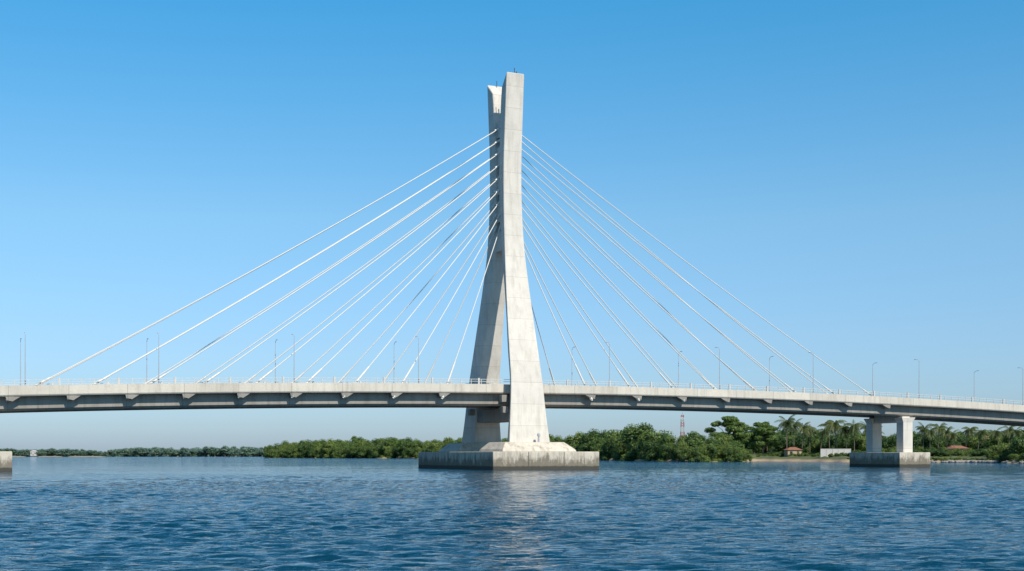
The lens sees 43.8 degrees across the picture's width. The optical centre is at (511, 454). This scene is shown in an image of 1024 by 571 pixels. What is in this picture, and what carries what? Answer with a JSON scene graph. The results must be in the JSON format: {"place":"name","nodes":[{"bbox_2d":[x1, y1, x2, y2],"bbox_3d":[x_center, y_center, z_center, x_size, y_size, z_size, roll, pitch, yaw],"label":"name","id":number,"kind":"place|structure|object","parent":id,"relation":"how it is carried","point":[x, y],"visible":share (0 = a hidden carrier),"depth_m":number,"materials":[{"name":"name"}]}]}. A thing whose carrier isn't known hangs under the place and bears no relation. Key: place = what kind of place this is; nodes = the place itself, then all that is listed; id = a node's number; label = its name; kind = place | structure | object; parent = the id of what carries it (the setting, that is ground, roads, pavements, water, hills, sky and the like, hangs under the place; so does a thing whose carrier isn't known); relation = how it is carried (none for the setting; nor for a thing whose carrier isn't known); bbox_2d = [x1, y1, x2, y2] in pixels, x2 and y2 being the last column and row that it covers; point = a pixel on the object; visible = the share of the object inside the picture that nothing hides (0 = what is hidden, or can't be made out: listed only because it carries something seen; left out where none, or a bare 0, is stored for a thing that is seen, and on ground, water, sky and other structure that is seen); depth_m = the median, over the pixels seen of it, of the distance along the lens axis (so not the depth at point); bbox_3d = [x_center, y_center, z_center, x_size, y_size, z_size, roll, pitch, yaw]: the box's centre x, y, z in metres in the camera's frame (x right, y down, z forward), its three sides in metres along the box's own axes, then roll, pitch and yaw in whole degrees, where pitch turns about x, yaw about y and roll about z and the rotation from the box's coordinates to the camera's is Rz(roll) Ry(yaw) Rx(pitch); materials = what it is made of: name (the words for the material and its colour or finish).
{"place":"outdoors","nodes":[
{"label":"outdoors","id":0,"kind":"place"},
{"bbox_2d":[12,455,177,456],"bbox_3d":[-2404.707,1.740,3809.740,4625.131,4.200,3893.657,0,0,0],"label":"hills","id":1,"kind":"structure","parent":0,"point":[62,456],"depth_m":1934.80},
{"bbox_2d":[0,445,264,456],"bbox_3d":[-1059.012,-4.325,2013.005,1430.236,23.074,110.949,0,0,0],"label":"distant treeline","id":2,"kind":"object","parent":1,"relation":"on","point":[226,451],"visible":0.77,"depth_m":1976.97,"materials":[{"name":"green plant"}]},
{"bbox_2d":[0,457,1023,570],"bbox_3d":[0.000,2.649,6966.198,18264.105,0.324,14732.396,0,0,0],"label":"water","id":3,"kind":"structure","parent":0,"point":[205,514],"depth_m":54.29,"materials":[{"name":"blue liquid"}]},
{"bbox_2d":[0,68,1023,471],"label":"cable stayed bridge","id":4,"kind":"structure","parent":3,"relation":"in","point":[524,400],"depth_m":240.14,"materials":[{"name":"concrete"}]},
{"bbox_2d":[20,338,21,385],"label":"street lamp","id":5,"kind":"object","parent":4,"relation":"on","point":[20,361],"visible":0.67,"depth_m":215.06,"materials":[{"name":"metal"}]},
{"bbox_2d":[24,332,25,384],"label":"street lamp","id":6,"kind":"object","parent":4,"relation":"on","point":[25,358],"visible":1,"depth_m":202.57,"materials":[{"name":"metal"}]},
{"bbox_2d":[157,332,159,383],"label":"street lamp","id":7,"kind":"object","parent":4,"relation":"on","point":[158,366],"visible":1,"depth_m":210.97,"materials":[{"name":"metal"}]},
{"bbox_2d":[275,339,277,382],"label":"street lamp","id":8,"kind":"object","parent":4,"relation":"on","point":[275,360],"visible":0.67,"depth_m":232.75,"materials":[{"name":"metal"}]},
{"bbox_2d":[291,334,294,382],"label":"street lamp","id":9,"kind":"object","parent":4,"relation":"on","point":[294,361],"visible":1,"depth_m":220.26,"materials":[{"name":"metal"}]},
{"bbox_2d":[416,336,418,382],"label":"street lamp","id":10,"kind":"object","parent":4,"relation":"on","point":[418,359],"visible":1,"depth_m":229.51,"materials":[{"name":"metal"}]},
{"bbox_2d":[606,342,609,380],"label":"street lamp","id":11,"kind":"object","parent":4,"relation":"on","point":[609,361],"visible":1,"depth_m":245.38,"materials":[{"name":"metal"}]},
{"bbox_2d":[678,351,682,387],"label":"street lamp","id":12,"kind":"object","parent":4,"relation":"on","point":[678,368],"visible":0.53,"depth_m":267.57,"materials":[{"name":"metal"}]},
{"bbox_2d":[715,347,719,388],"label":"street lamp","id":13,"kind":"object","parent":4,"relation":"on","point":[719,367],"visible":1,"depth_m":255.54,"materials":[{"name":"metal"}]},
{"bbox_2d":[769,356,772,390],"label":"street lamp","id":14,"kind":"object","parent":4,"relation":"on","point":[769,373],"visible":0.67,"depth_m":276.92,"materials":[{"name":"metal"}]},
{"bbox_2d":[808,352,813,392],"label":"street lamp","id":15,"kind":"object","parent":4,"relation":"on","point":[813,371],"visible":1,"depth_m":264.90,"materials":[{"name":"metal"}]},
{"bbox_2d":[0,0,1023,451],"label":"sky","id":16,"kind":"structure","parent":0,"point":[850,173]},
{"bbox_2d":[282,453,1019,462],"bbox_3d":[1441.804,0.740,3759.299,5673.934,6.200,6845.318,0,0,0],"label":"ground","id":17,"kind":"structure","parent":0,"point":[792,458],"depth_m":511.31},
{"bbox_2d":[263,436,554,457],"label":"wooded peninsula","id":18,"kind":"object","parent":17,"relation":"on","point":[359,447],"visible":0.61,"depth_m":1052.48,"materials":[{"name":"green plant"}]},
{"bbox_2d":[549,422,753,461],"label":"mangrove forest","id":19,"kind":"object","parent":17,"relation":"on","point":[642,441],"visible":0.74,"depth_m":543.36,"materials":[{"name":"green plant"}]},
{"bbox_2d":[680,411,684,436],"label":"radio mast","id":20,"kind":"object","parent":17,"relation":"on","point":[682,415],"visible":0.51,"depth_m":1059.93,"materials":[{"name":"metal"}]},
{"bbox_2d":[704,416,753,443],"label":"spreading almond tree","id":21,"kind":"object","parent":17,"relation":"on","point":[735,426],"visible":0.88,"depth_m":546.90,"materials":[{"name":"green plant"}]},
{"bbox_2d":[742,421,784,453],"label":"spreading almond tree","id":22,"kind":"object","parent":17,"relation":"on","point":[760,431],"visible":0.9,"depth_m":589.63,"materials":[{"name":"green plant"}]},
{"bbox_2d":[776,415,794,447],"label":"coconut palm","id":23,"kind":"object","parent":17,"relation":"on","point":[785,425],"visible":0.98,"depth_m":578.03,"materials":[{"name":"green plant"}]},
{"bbox_2d":[784,450,801,456],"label":"walls","id":24,"kind":"structure","parent":17,"relation":"on","point":[786,453],"depth_m":542.66,"materials":[{"name":"paint"}]},
{"bbox_2d":[784,447,801,449],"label":"roof","id":25,"kind":"structure","parent":24,"relation":"on","point":[792,448],"depth_m":543.43,"materials":[{"name":"tile"}]},
{"bbox_2d":[787,418,801,441],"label":"coconut palm","id":26,"kind":"object","parent":17,"relation":"on","point":[793,431],"visible":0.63,"depth_m":587.38,"materials":[{"name":"green plant"}]},
{"bbox_2d":[794,422,811,451],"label":"coconut palm","id":27,"kind":"object","parent":17,"relation":"on","point":[802,429],"visible":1,"depth_m":562.78,"materials":[{"name":"green plant"}]},
{"bbox_2d":[803,424,817,451],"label":"coconut palm","id":28,"kind":"object","parent":17,"relation":"on","point":[813,429],"visible":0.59,"depth_m":578.03,"materials":[{"name":"green plant"}]},
{"bbox_2d":[817,429,832,451],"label":"coconut palm","id":29,"kind":"object","parent":17,"relation":"on","point":[823,433],"visible":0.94,"depth_m":547.64,"materials":[{"name":"green plant"}]},
{"bbox_2d":[817,424,836,448],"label":"coconut palm","id":30,"kind":"object","parent":17,"relation":"on","point":[825,427],"visible":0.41,"depth_m":553.06,"materials":[{"name":"green plant"}]},
{"bbox_2d":[822,420,845,448],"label":"coconut palm","id":31,"kind":"object","parent":17,"relation":"on","point":[833,425],"visible":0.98,"depth_m":535.33,"materials":[{"name":"green plant"}]},
{"bbox_2d":[821,449,850,456],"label":"boundary wall","id":32,"kind":"structure","parent":17,"relation":"on","point":[825,452],"depth_m":505.00,"materials":[{"name":"white paint"}]},
{"bbox_2d":[834,425,851,448],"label":"coconut palm","id":33,"kind":"object","parent":17,"relation":"on","point":[844,429],"visible":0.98,"depth_m":530.26,"materials":[{"name":"green plant"}]},
{"bbox_2d":[843,419,864,450],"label":"coconut palm","id":34,"kind":"object","parent":17,"relation":"on","point":[854,427],"visible":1,"depth_m":526.50,"materials":[{"name":"green plant"}]},
{"bbox_2d":[859,421,865,435],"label":"coconut palm","id":35,"kind":"object","parent":17,"relation":"on","point":[864,431],"visible":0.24,"depth_m":533.92,"materials":[{"name":"green plant"}]},
{"bbox_2d":[741,428,1023,453],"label":"riverside forest","id":36,"kind":"object","parent":17,"relation":"on","point":[887,442],"visible":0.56,"depth_m":556.82,"materials":[{"name":"green plant"}]},
{"bbox_2d":[755,434,1023,462],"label":"riverside shrubs","id":37,"kind":"object","parent":17,"relation":"on","point":[1012,450],"visible":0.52,"depth_m":460.71,"materials":[{"name":"green plant"}]},
{"bbox_2d":[916,422,931,444],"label":"coconut palm","id":38,"kind":"object","parent":17,"relation":"on","point":[922,428],"visible":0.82,"depth_m":503.70,"materials":[{"name":"green plant"}]},
{"bbox_2d":[922,427,937,440],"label":"coconut palm","id":39,"kind":"object","parent":17,"relation":"on","point":[929,433],"visible":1,"depth_m":493.78,"materials":[{"name":"green plant"}]},
{"bbox_2d":[929,422,947,444],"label":"coconut palm","id":40,"kind":"object","parent":17,"relation":"on","point":[938,431],"visible":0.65,"depth_m":514.93,"materials":[{"name":"green plant"}]},
{"bbox_2d":[939,426,954,438],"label":"coconut palm","id":41,"kind":"object","parent":17,"relation":"on","point":[944,432],"visible":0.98,"depth_m":505.33,"materials":[{"name":"green plant"}]},
{"bbox_2d":[944,430,959,448],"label":"coconut palm","id":42,"kind":"object","parent":17,"relation":"on","point":[951,436],"visible":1,"depth_m":501.69,"materials":[{"name":"green plant"}]},
{"bbox_2d":[961,427,977,444],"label":"coconut palm","id":43,"kind":"object","parent":17,"relation":"on","point":[969,431],"visible":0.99,"depth_m":526.14,"materials":[{"name":"green plant"}]},
{"bbox_2d":[930,460,1023,462],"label":"shore rocks","id":44,"kind":"object","parent":17,"relation":"on","point":[973,461],"visible":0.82,"depth_m":436.21,"materials":[{"name":"grey stone"}]},
{"bbox_2d":[973,429,989,447],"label":"coconut palm","id":45,"kind":"object","parent":17,"relation":"on","point":[981,433],"visible":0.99,"depth_m":502.25,"materials":[{"name":"green plant"}]},
{"bbox_2d":[987,427,1003,444],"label":"coconut palm","id":46,"kind":"object","parent":17,"relation":"on","point":[995,433],"visible":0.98,"depth_m":476.59,"materials":[{"name":"green plant"}]},
{"bbox_2d":[1002,426,1015,438],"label":"coconut palm","id":47,"kind":"object","parent":17,"relation":"on","point":[1007,431],"visible":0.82,"depth_m":477.00,"materials":[{"name":"green plant"}]},
{"bbox_2d":[1007,426,1023,438],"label":"coconut palm","id":48,"kind":"object","parent":17,"relation":"on","point":[1017,432],"visible":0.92,"depth_m":449.83,"materials":[{"name":"green plant"}]},
{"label":"walls","id":49,"kind":"object","parent":17,"relation":"on","visible":0},
{"bbox_2d":[945,445,966,447],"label":"roof","id":50,"kind":"structure","parent":49,"relation":"on","point":[956,446],"depth_m":503.74,"materials":[{"name":"tile"}]}
]}

